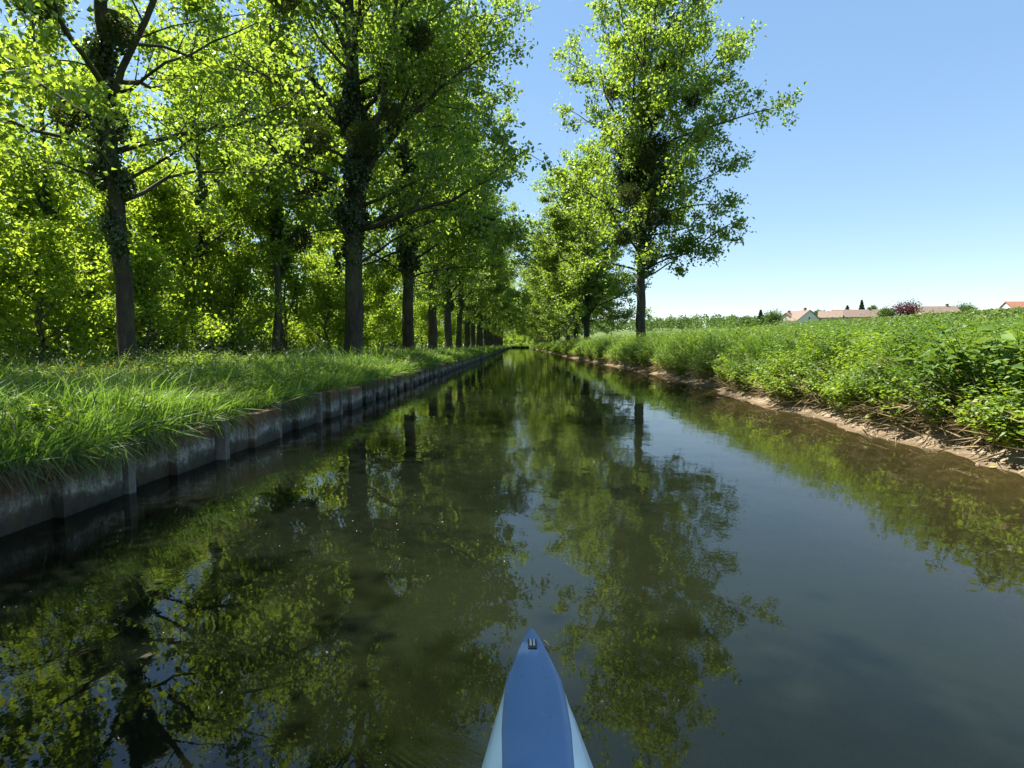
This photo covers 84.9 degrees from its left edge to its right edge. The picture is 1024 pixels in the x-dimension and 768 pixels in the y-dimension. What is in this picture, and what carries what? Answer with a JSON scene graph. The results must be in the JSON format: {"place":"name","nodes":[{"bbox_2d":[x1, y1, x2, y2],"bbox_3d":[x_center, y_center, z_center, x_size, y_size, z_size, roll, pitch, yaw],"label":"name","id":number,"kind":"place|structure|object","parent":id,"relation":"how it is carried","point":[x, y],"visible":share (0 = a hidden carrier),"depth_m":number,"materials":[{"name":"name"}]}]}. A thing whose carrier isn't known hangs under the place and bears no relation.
{"place":"outdoors","nodes":[
{"label":"outdoors","id":0,"kind":"place"},
{"bbox_2d":[0,348,1023,767],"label":"canal water","id":1,"kind":"structure","parent":0,"point":[676,574],"depth_m":2.68,"materials":[{"name":"liquid"}]},
{"bbox_2d":[137,653,152,658],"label":"floating leaf","id":2,"kind":"object","parent":1,"relation":"on","point":[147,655],"visible":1,"depth_m":2.15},
{"bbox_2d":[482,628,592,767],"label":"kayak","id":3,"kind":"object","parent":1,"relation":"on","point":[535,725],"visible":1,"depth_m":1.36,"materials":[{"name":"blue plastic"}]},
{"bbox_2d":[0,310,1023,513],"bbox_3d":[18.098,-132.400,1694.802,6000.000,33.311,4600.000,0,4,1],"label":"ground","id":4,"kind":"structure","parent":0,"point":[941,470],"depth_m":6.52,"materials":[{"name":"soil"}]},
{"bbox_2d":[0,125,39,336],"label":"shrub","id":5,"kind":"object","parent":4,"relation":"on","point":[5,206],"visible":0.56,"depth_m":13.63,"materials":[{"name":"green plant"}]},
{"bbox_2d":[0,38,73,150],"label":"woodland tree","id":6,"kind":"object","parent":4,"relation":"on","point":[40,99],"visible":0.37,"depth_m":12.58,"materials":[{"name":"green plant"}]},
{"bbox_2d":[0,53,97,165],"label":"poplar tree","id":7,"kind":"object","parent":4,"relation":"on","point":[50,95],"visible":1,"depth_m":6.97,"materials":[{"name":"green plant"}]},
{"bbox_2d":[0,128,98,361],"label":"shrub","id":8,"kind":"object","parent":4,"relation":"on","point":[59,198],"visible":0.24,"depth_m":16.96,"materials":[{"name":"green plant"}]},
{"bbox_2d":[0,16,98,124],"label":"woodland tree","id":9,"kind":"object","parent":4,"relation":"on","point":[32,57],"visible":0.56,"depth_m":9.93,"materials":[{"name":"green plant"}]},
{"bbox_2d":[0,0,127,361],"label":"slim tree","id":10,"kind":"object","parent":4,"relation":"on","point":[44,206],"visible":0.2,"depth_m":16.66,"materials":[{"name":"green plant"}]},
{"bbox_2d":[0,212,146,366],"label":"shrub","id":11,"kind":"object","parent":4,"relation":"on","point":[54,273],"visible":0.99,"depth_m":12.42,"materials":[{"name":"green plant"}]},
{"bbox_2d":[5,360,156,376],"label":"yellow wildflowers","id":12,"kind":"object","parent":4,"relation":"on","point":[83,363],"visible":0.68,"depth_m":8.37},
{"bbox_2d":[20,31,153,357],"bbox_3d":[-17.552,-7.513,23.826,5.585,13.635,5.320,-4,6,-44],"label":"slim tree","id":13,"kind":"object","parent":4,"relation":"on","point":[86,189],"visible":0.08,"depth_m":22.94,"materials":[{"name":"green plant"}]},
{"bbox_2d":[4,218,181,362],"bbox_3d":[-12.373,-2.326,16.606,4.477,5.333,5.644,-1,4,-17],"label":"shrub","id":14,"kind":"object","parent":4,"relation":"on","point":[87,241],"visible":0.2,"depth_m":16.11,"materials":[{"name":"green plant"}]},
{"bbox_2d":[64,186,160,290],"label":"woodland tree","id":15,"kind":"object","parent":4,"relation":"on","point":[88,213],"visible":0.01,"depth_m":42.76,"materials":[{"name":"green plant"}]},
{"bbox_2d":[55,232,235,361],"bbox_3d":[-10.126,-1.973,15.395,3.805,4.533,4.798,3,5,36],"label":"shrub","id":16,"kind":"object","parent":4,"relation":"on","point":[149,254],"visible":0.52,"depth_m":15.38,"materials":[{"name":"green plant"}]},
{"bbox_2d":[61,155,243,353],"bbox_3d":[-13.239,-3.996,19.774,4.925,7.305,5.892,4,5,41],"label":"shrub","id":17,"kind":"object","parent":4,"relation":"on","point":[154,219],"visible":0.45,"depth_m":19.65,"materials":[{"name":"green plant"}]},
{"bbox_2d":[0,0,342,365],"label":"poplar tree","id":18,"kind":"object","parent":4,"relation":"on","point":[110,130],"visible":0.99,"depth_m":11.79,"materials":[{"name":"green plant"}]},
{"bbox_2d":[141,159,244,325],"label":"woodland tree","id":19,"kind":"object","parent":4,"relation":"on","point":[173,165],"visible":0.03,"depth_m":30.45,"materials":[{"name":"green plant"}]},
{"bbox_2d":[127,192,264,351],"bbox_3d":[-14.191,-4.605,25.008,5.335,7.914,6.383,-2,5,-31],"label":"shrub","id":20,"kind":"object","parent":4,"relation":"on","point":[214,246],"visible":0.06,"depth_m":24.23,"materials":[{"name":"green plant"}]},
{"bbox_2d":[114,0,287,353],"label":"slim tree","id":21,"kind":"object","parent":4,"relation":"on","point":[147,112],"visible":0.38,"depth_m":21.09,"materials":[{"name":"green plant"}]},
{"bbox_2d":[0,325,401,364],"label":"wood undergrowth","id":22,"kind":"object","parent":4,"relation":"on","point":[209,347],"visible":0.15,"depth_m":18.46,"materials":[{"name":"green plant"}]},
{"bbox_2d":[145,61,270,355],"bbox_3d":[-13.319,-7.651,25.436,5.585,13.635,5.320,-1,4,-8],"label":"slim tree","id":23,"kind":"object","parent":4,"relation":"on","point":[247,244],"visible":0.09,"depth_m":24.55,"materials":[{"name":"green plant"}]},
{"bbox_2d":[185,206,258,327],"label":"woodland tree","id":24,"kind":"object","parent":4,"relation":"on","point":[234,227],"visible":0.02,"depth_m":42.48,"materials":[{"name":"green plant"}]},
{"bbox_2d":[2,248,454,349],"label":"deep wood","id":25,"kind":"object","parent":4,"relation":"on","point":[269,331],"visible":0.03,"depth_m":86.89,"materials":[{"name":"green plant"}]},
{"bbox_2d":[173,89,293,346],"bbox_3d":[-14.363,-8.622,28.771,6.206,15.150,5.910,3,5,40],"label":"slim tree","id":26,"kind":"object","parent":4,"relation":"on","point":[207,180],"visible":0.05,"depth_m":28.27,"materials":[{"name":"green plant"}]},
{"bbox_2d":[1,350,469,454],"bbox_3d":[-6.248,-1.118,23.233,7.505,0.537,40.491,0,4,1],"label":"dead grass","id":27,"kind":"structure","parent":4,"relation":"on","point":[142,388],"depth_m":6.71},
{"bbox_2d":[174,246,298,357],"bbox_3d":[-10.755,-2.672,21.287,4.477,5.332,5.644,-3,5,-36],"label":"shrub","id":28,"kind":"object","parent":4,"relation":"on","point":[248,321],"visible":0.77,"depth_m":21.09,"materials":[{"name":"green plant"}]},
{"bbox_2d":[0,344,474,392],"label":"grass seed heads","id":29,"kind":"object","parent":4,"relation":"on","point":[61,362],"depth_m":7.74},
{"bbox_2d":[0,346,480,445],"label":"bank weeds","id":30,"kind":"object","parent":4,"relation":"on","point":[44,416],"visible":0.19,"depth_m":8.37,"materials":[{"name":"green plant"}]},
{"bbox_2d":[0,341,509,470],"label":"bank grass","id":31,"kind":"structure","parent":4,"relation":"on","point":[89,402],"depth_m":6.35,"materials":[{"name":"plant"}]},
{"bbox_2d":[0,347,510,536],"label":"retaining wall","id":32,"kind":"structure","parent":4,"relation":"on","point":[68,502],"depth_m":5.20,"materials":[{"name":"concrete"}]},
{"bbox_2d":[0,353,487,510],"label":"drooping grass","id":33,"kind":"structure","parent":32,"relation":"attached to","point":[100,460],"depth_m":3.88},
{"bbox_2d":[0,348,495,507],"bbox_3d":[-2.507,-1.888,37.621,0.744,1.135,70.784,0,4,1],"label":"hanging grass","id":34,"kind":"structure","parent":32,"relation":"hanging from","point":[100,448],"depth_m":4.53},
{"bbox_2d":[200,0,341,354],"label":"slim tree","id":35,"kind":"object","parent":4,"relation":"on","point":[226,197],"visible":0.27,"depth_m":21.70,"materials":[{"name":"green plant"}]},
{"bbox_2d":[208,30,344,352],"bbox_3d":[-10.964,-8.392,25.717,6.206,15.150,5.911,-4,5,-43],"label":"slim tree","id":36,"kind":"object","parent":4,"relation":"on","point":[330,241],"visible":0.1,"depth_m":25.80,"materials":[{"name":"green plant"}]},
{"bbox_2d":[243,233,338,352],"bbox_3d":[-11.654,-4.640,29.665,5.892,7.305,4.925,-1,4,-13],"label":"shrub","id":37,"kind":"object","parent":4,"relation":"on","point":[295,284],"visible":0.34,"depth_m":29.64,"materials":[{"name":"green plant"}]},
{"bbox_2d":[249,184,364,347],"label":"woodland tree","id":38,"kind":"object","parent":4,"relation":"on","point":[303,265],"visible":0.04,"depth_m":40.52,"materials":[{"name":"green plant"}]},
{"bbox_2d":[285,244,344,338],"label":"woodland tree","id":39,"kind":"object","parent":4,"relation":"on","point":[312,291],"visible":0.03,"depth_m":60.63,"materials":[{"name":"green plant"}]},
{"bbox_2d":[283,272,372,352],"bbox_3d":[-8.632,-2.868,26.414,5.080,4.799,4.029,-1,4,-18],"label":"shrub","id":40,"kind":"object","parent":4,"relation":"on","point":[328,299],"visible":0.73,"depth_m":25.85,"materials":[{"name":"green plant"}]},
{"bbox_2d":[298,140,383,346],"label":"slim tree","id":41,"kind":"object","parent":4,"relation":"on","point":[337,255],"visible":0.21,"depth_m":32.55,"materials":[{"name":"green plant"}]},
{"bbox_2d":[316,231,391,317],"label":"woodland tree","id":42,"kind":"object","parent":4,"relation":"on","point":[330,252],"visible":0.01,"depth_m":53.15,"materials":[{"name":"green plant"}]},
{"bbox_2d":[319,280,393,350],"bbox_3d":[-8.930,-3.487,32.357,4.477,5.333,5.644,0,4,0],"label":"shrub","id":43,"kind":"object","parent":4,"relation":"on","point":[366,336],"visible":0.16,"depth_m":32.32,"materials":[{"name":"green plant"}]},
{"bbox_2d":[161,0,561,355],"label":"poplar tree","id":44,"kind":"object","parent":4,"relation":"on","point":[410,58],"visible":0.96,"depth_m":20.37,"materials":[{"name":"green plant"}]},
{"bbox_2d":[362,275,401,340],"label":"shrub","id":45,"kind":"object","parent":4,"relation":"on","point":[387,304],"visible":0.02,"depth_m":45.73,"materials":[{"name":"green plant"}]},
{"bbox_2d":[362,260,414,350],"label":"shrub","id":46,"kind":"object","parent":4,"relation":"on","point":[377,299],"visible":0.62,"depth_m":35.75,"materials":[{"name":"green plant"}]},
{"bbox_2d":[372,292,427,349],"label":"shrub","id":47,"kind":"object","parent":4,"relation":"on","point":[393,304],"visible":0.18,"depth_m":41.93,"materials":[{"name":"green plant"}]},
{"bbox_2d":[274,0,538,350],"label":"poplar tree","id":48,"kind":"object","parent":4,"relation":"on","point":[410,263],"visible":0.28,"depth_m":30.82,"materials":[{"name":"green plant"}]},
{"bbox_2d":[399,300,443,348],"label":"shrub","id":49,"kind":"object","parent":4,"relation":"on","point":[421,308],"visible":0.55,"depth_m":52.24,"materials":[{"name":"green plant"}]},
{"bbox_2d":[413,293,444,344],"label":"shrub","id":50,"kind":"object","parent":4,"relation":"on","point":[438,339],"visible":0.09,"depth_m":59.80,"materials":[{"name":"green plant"}]},
{"bbox_2d":[436,306,456,347],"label":"shrub","id":51,"kind":"object","parent":4,"relation":"on","point":[453,329],"visible":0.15,"depth_m":69.27,"materials":[{"name":"green plant"}]},
{"bbox_2d":[387,115,506,348],"bbox_3d":[-5.685,-14.328,48.150,12.124,23.939,13.381,-1,4,-12],"label":"poplar tree","id":52,"kind":"object","parent":4,"relation":"on","point":[450,304],"visible":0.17,"depth_m":49.39,"materials":[{"name":"green plant"}]},
{"bbox_2d":[363,3,533,349],"bbox_3d":[-4.834,-14.687,40.270,14.587,25.666,13.341,4,5,43],"label":"poplar tree","id":53,"kind":"object","parent":4,"relation":"on","point":[434,301],"visible":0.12,"depth_m":39.89,"materials":[{"name":"green plant"}]},
{"bbox_2d":[440,312,464,346],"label":"shrub","id":54,"kind":"object","parent":4,"relation":"on","point":[453,318],"visible":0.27,"depth_m":80.61,"materials":[{"name":"green plant"}]},
{"bbox_2d":[398,189,530,347],"bbox_3d":[-5.894,-14.752,58.581,14.221,23.258,11.884,-2,4,-23],"label":"poplar tree","id":55,"kind":"object","parent":4,"relation":"on","point":[480,296],"visible":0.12,"depth_m":58.92,"materials":[{"name":"green plant"}]},
{"bbox_2d":[462,318,470,343],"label":"shrub","id":56,"kind":"object","parent":4,"relation":"on","point":[464,330],"visible":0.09,"depth_m":96.92,"materials":[{"name":"green plant"}]},
{"bbox_2d":[451,217,512,347],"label":"poplar tree","id":57,"kind":"object","parent":4,"relation":"on","point":[472,333],"visible":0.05,"depth_m":77.42,"materials":[{"name":"green plant"}]},
{"bbox_2d":[439,149,530,346],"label":"poplar tree","id":58,"kind":"object","parent":4,"relation":"on","point":[468,304],"visible":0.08,"depth_m":67.68,"materials":[{"name":"green plant"}]},
{"bbox_2d":[443,208,527,346],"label":"poplar tree","id":59,"kind":"object","parent":4,"relation":"on","point":[501,308],"visible":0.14,"depth_m":86.39,"materials":[{"name":"green plant"}]},
{"bbox_2d":[463,210,524,346],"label":"poplar tree","id":60,"kind":"object","parent":4,"relation":"on","point":[487,326],"visible":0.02,"depth_m":93.73,"materials":[{"name":"green plant"}]},
{"bbox_2d":[483,252,515,346],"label":"poplar tree","id":61,"kind":"object","parent":4,"relation":"on","point":[485,331],"visible":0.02,"depth_m":104.85,"materials":[{"name":"green plant"}]},
{"bbox_2d":[475,301,523,345],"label":"poplar tree","id":62,"kind":"object","parent":4,"relation":"on","point":[507,326],"visible":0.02,"depth_m":142.36,"materials":[{"name":"green plant"}]},
{"bbox_2d":[475,268,524,345],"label":"poplar tree","id":63,"kind":"object","parent":4,"relation":"on","point":[502,320],"visible":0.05,"depth_m":114.42,"materials":[{"name":"green plant"}]},
{"bbox_2d":[491,273,515,345],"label":"poplar tree","id":64,"kind":"object","parent":4,"relation":"on","point":[496,325],"visible":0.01,"depth_m":133.29,"materials":[{"name":"green plant"}]},
{"bbox_2d":[489,276,520,345],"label":"poplar tree","id":65,"kind":"object","parent":4,"relation":"on","point":[494,332],"visible":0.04,"depth_m":123.79,"materials":[{"name":"green plant"}]},
{"bbox_2d":[495,288,516,345],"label":"poplar tree","id":66,"kind":"object","parent":4,"relation":"on","point":[498,328],"visible":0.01,"depth_m":150.23,"materials":[{"name":"green plant"}]},
{"bbox_2d":[496,283,515,345],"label":"poplar tree","id":67,"kind":"object","parent":4,"relation":"on","point":[501,327],"depth_m":161.19,"materials":[{"name":"green plant"}]},
{"bbox_2d":[497,306,518,344],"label":"poplar tree","id":68,"kind":"object","parent":4,"relation":"on","point":[510,329],"visible":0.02,"depth_m":171.65,"materials":[{"name":"green plant"}]},
{"bbox_2d":[501,325,519,345],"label":"poplar tree","id":69,"kind":"object","parent":4,"relation":"on","point":[513,327],"visible":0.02,"depth_m":207.68,"materials":[{"name":"green plant"}]},
{"bbox_2d":[505,320,520,343],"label":"woodland tree","id":70,"kind":"object","parent":4,"relation":"on","point":[513,336],"visible":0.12,"depth_m":245.03,"materials":[{"name":"green plant"}]},
{"bbox_2d":[516,338,523,343],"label":"shrub","id":71,"kind":"object","parent":4,"relation":"on","point":[519,340],"visible":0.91,"depth_m":232.92,"materials":[{"name":"green plant"}]},
{"bbox_2d":[510,344,531,346],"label":"end grass","id":72,"kind":"structure","parent":4,"relation":"on","point":[519,345],"depth_m":231.26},
{"bbox_2d":[517,310,548,341],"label":"poplar tree","id":73,"kind":"object","parent":4,"relation":"on","point":[534,337],"depth_m":165.92,"materials":[{"name":"green plant"}]},
{"bbox_2d":[517,275,548,341],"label":"poplar tree","id":74,"kind":"object","parent":4,"relation":"on","point":[533,303],"visible":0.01,"depth_m":137.11,"materials":[{"name":"green plant"}]},
{"bbox_2d":[517,277,552,341],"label":"poplar tree","id":75,"kind":"object","parent":4,"relation":"on","point":[520,332],"visible":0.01,"depth_m":149.16,"materials":[{"name":"green plant"}]},
{"bbox_2d":[516,320,556,341],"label":"poplar tree","id":76,"kind":"object","parent":4,"relation":"on","point":[519,334],"depth_m":179.35,"materials":[{"name":"green plant"}]},
{"bbox_2d":[516,231,572,342],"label":"poplar tree","id":77,"kind":"object","parent":4,"relation":"on","point":[535,317],"visible":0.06,"depth_m":111.85,"materials":[{"name":"green plant"}]},
{"bbox_2d":[515,274,582,342],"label":"poplar tree","id":78,"kind":"object","parent":4,"relation":"on","point":[519,284],"visible":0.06,"depth_m":123.88,"materials":[{"name":"green plant"}]},
{"bbox_2d":[513,182,608,340],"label":"poplar tree","id":79,"kind":"object","parent":4,"relation":"on","point":[566,333],"visible":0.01,"depth_m":83.10,"materials":[{"name":"green plant"}]},
{"bbox_2d":[521,230,601,340],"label":"poplar tree","id":80,"kind":"object","parent":4,"relation":"on","point":[532,322],"visible":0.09,"depth_m":100.29,"materials":[{"name":"green plant"}]},
{"bbox_2d":[506,175,630,340],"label":"poplar tree","id":81,"kind":"object","parent":4,"relation":"on","point":[563,322],"visible":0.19,"depth_m":70.75,"materials":[{"name":"green plant"}]},
{"bbox_2d":[500,137,656,337],"bbox_3d":[7.596,-14.414,60.159,14.793,22.134,15.917,4,5,42],"label":"poplar tree","id":82,"kind":"object","parent":4,"relation":"on","point":[589,290],"visible":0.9,"depth_m":58.03,"materials":[{"name":"green plant"}]},
{"bbox_2d":[443,313,781,344],"bbox_3d":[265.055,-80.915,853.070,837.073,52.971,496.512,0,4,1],"label":"wooded ridge","id":83,"kind":"structure","parent":4,"relation":"on","point":[670,322],"depth_m":664.80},
{"bbox_2d":[542,0,806,339],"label":"poplar tree","id":84,"kind":"object","parent":4,"relation":"on","point":[646,182],"visible":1,"depth_m":29.66,"materials":[{"name":"green plant"}]},
{"bbox_2d":[736,313,756,327],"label":"garden tree","id":85,"kind":"object","parent":4,"relation":"on","point":[742,319],"visible":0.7,"depth_m":232.26,"materials":[{"name":"green plant"}]},
{"bbox_2d":[754,309,764,325],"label":"conifer tree","id":86,"kind":"object","parent":4,"relation":"on","point":[760,313],"visible":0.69,"depth_m":213.19,"materials":[{"name":"green plant"}]},
{"bbox_2d":[756,308,785,324],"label":"garden tree","id":87,"kind":"object","parent":4,"relation":"on","point":[771,316],"visible":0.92,"depth_m":209.87,"materials":[{"name":"green plant"}]},
{"bbox_2d":[529,324,1023,447],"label":"bank herbs","id":88,"kind":"object","parent":4,"relation":"on","point":[837,395],"visible":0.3,"depth_m":9.09,"materials":[{"name":"green plant"}]},
{"bbox_2d":[532,307,1023,441],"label":"bank nettles","id":89,"kind":"object","parent":4,"relation":"on","point":[1003,328],"visible":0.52,"depth_m":9.67,"materials":[{"name":"green plant"}]},
{"bbox_2d":[542,313,1023,448],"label":"bank tall grass","id":90,"kind":"structure","parent":4,"relation":"on","point":[791,347],"depth_m":11.13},
{"bbox_2d":[780,311,791,319],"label":"house","id":91,"kind":"structure","parent":4,"relation":"on","point":[788,315],"depth_m":225.54,"materials":[{"name":"white"}]},
{"bbox_2d":[561,342,1023,472],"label":"dry stalks","id":92,"kind":"object","parent":4,"relation":"on","point":[916,420],"visible":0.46,"depth_m":7.42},
{"bbox_2d":[780,308,820,323],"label":"house","id":93,"kind":"structure","parent":4,"relation":"on","point":[805,314],"depth_m":219.93,"materials":[{"name":"paint"}]},
{"bbox_2d":[740,318,860,329],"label":"garden hedge","id":94,"kind":"object","parent":4,"relation":"on","point":[804,322],"visible":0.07,"depth_m":201.50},
{"bbox_2d":[596,361,1023,464],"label":"shore pebbles","id":95,"kind":"object","parent":4,"relation":"on","point":[973,452],"visible":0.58,"depth_m":7.12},
{"bbox_2d":[818,311,842,319],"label":"house","id":96,"kind":"structure","parent":4,"relation":"on","point":[830,314],"depth_m":220.96,"materials":[{"name":"pink"}]},
{"bbox_2d":[832,307,879,318],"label":"house","id":97,"kind":"structure","parent":4,"relation":"on","point":[855,314],"depth_m":223.38,"materials":[{"name":"pink"}]},
{"bbox_2d":[859,300,864,309],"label":"conifer tree","id":98,"kind":"object","parent":4,"relation":"on","point":[861,306],"visible":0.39,"depth_m":238.24,"materials":[{"name":"green plant"}]},
{"bbox_2d":[875,306,896,317],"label":"garden tree","id":99,"kind":"object","parent":4,"relation":"on","point":[887,311],"visible":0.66,"depth_m":208.12,"materials":[{"name":"green plant"}]},
{"bbox_2d":[749,306,1023,331],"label":"meadow grass","id":100,"kind":"structure","parent":4,"relation":"on","point":[1005,311],"depth_m":121.73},
{"bbox_2d":[888,298,922,315],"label":"copper beech","id":101,"kind":"object","parent":4,"relation":"on","point":[907,310],"visible":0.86,"depth_m":207.66,"materials":[{"name":"purple plant"}]},
{"bbox_2d":[916,304,960,314],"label":"house","id":102,"kind":"structure","parent":4,"relation":"on","point":[946,307],"depth_m":217.55,"materials":[{"name":"pink"}]},
{"bbox_2d":[893,325,1023,397],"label":"broadleaf plant","id":103,"kind":"object","parent":4,"relation":"on","point":[960,355],"visible":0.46,"depth_m":6.35,"materials":[{"name":"green plant"}]},
{"bbox_2d":[955,301,977,310],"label":"garden tree","id":104,"kind":"object","parent":4,"relation":"on","point":[964,306],"visible":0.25,"depth_m":219.75,"materials":[{"name":"green plant"}]},
{"bbox_2d":[945,325,1023,397],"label":"broadleaf plant","id":105,"kind":"object","parent":4,"relation":"on","point":[1003,338],"visible":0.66,"depth_m":5.64,"materials":[{"name":"green plant"}]},
{"bbox_2d":[999,301,1023,308],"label":"house","id":106,"kind":"structure","parent":4,"relation":"on","point":[1008,304],"depth_m":212.01,"materials":[{"name":"white"}]},
{"bbox_2d":[0,0,1023,344],"label":"sky","id":107,"kind":"structure","parent":0,"point":[899,174],"materials":[{"name":"blue"}]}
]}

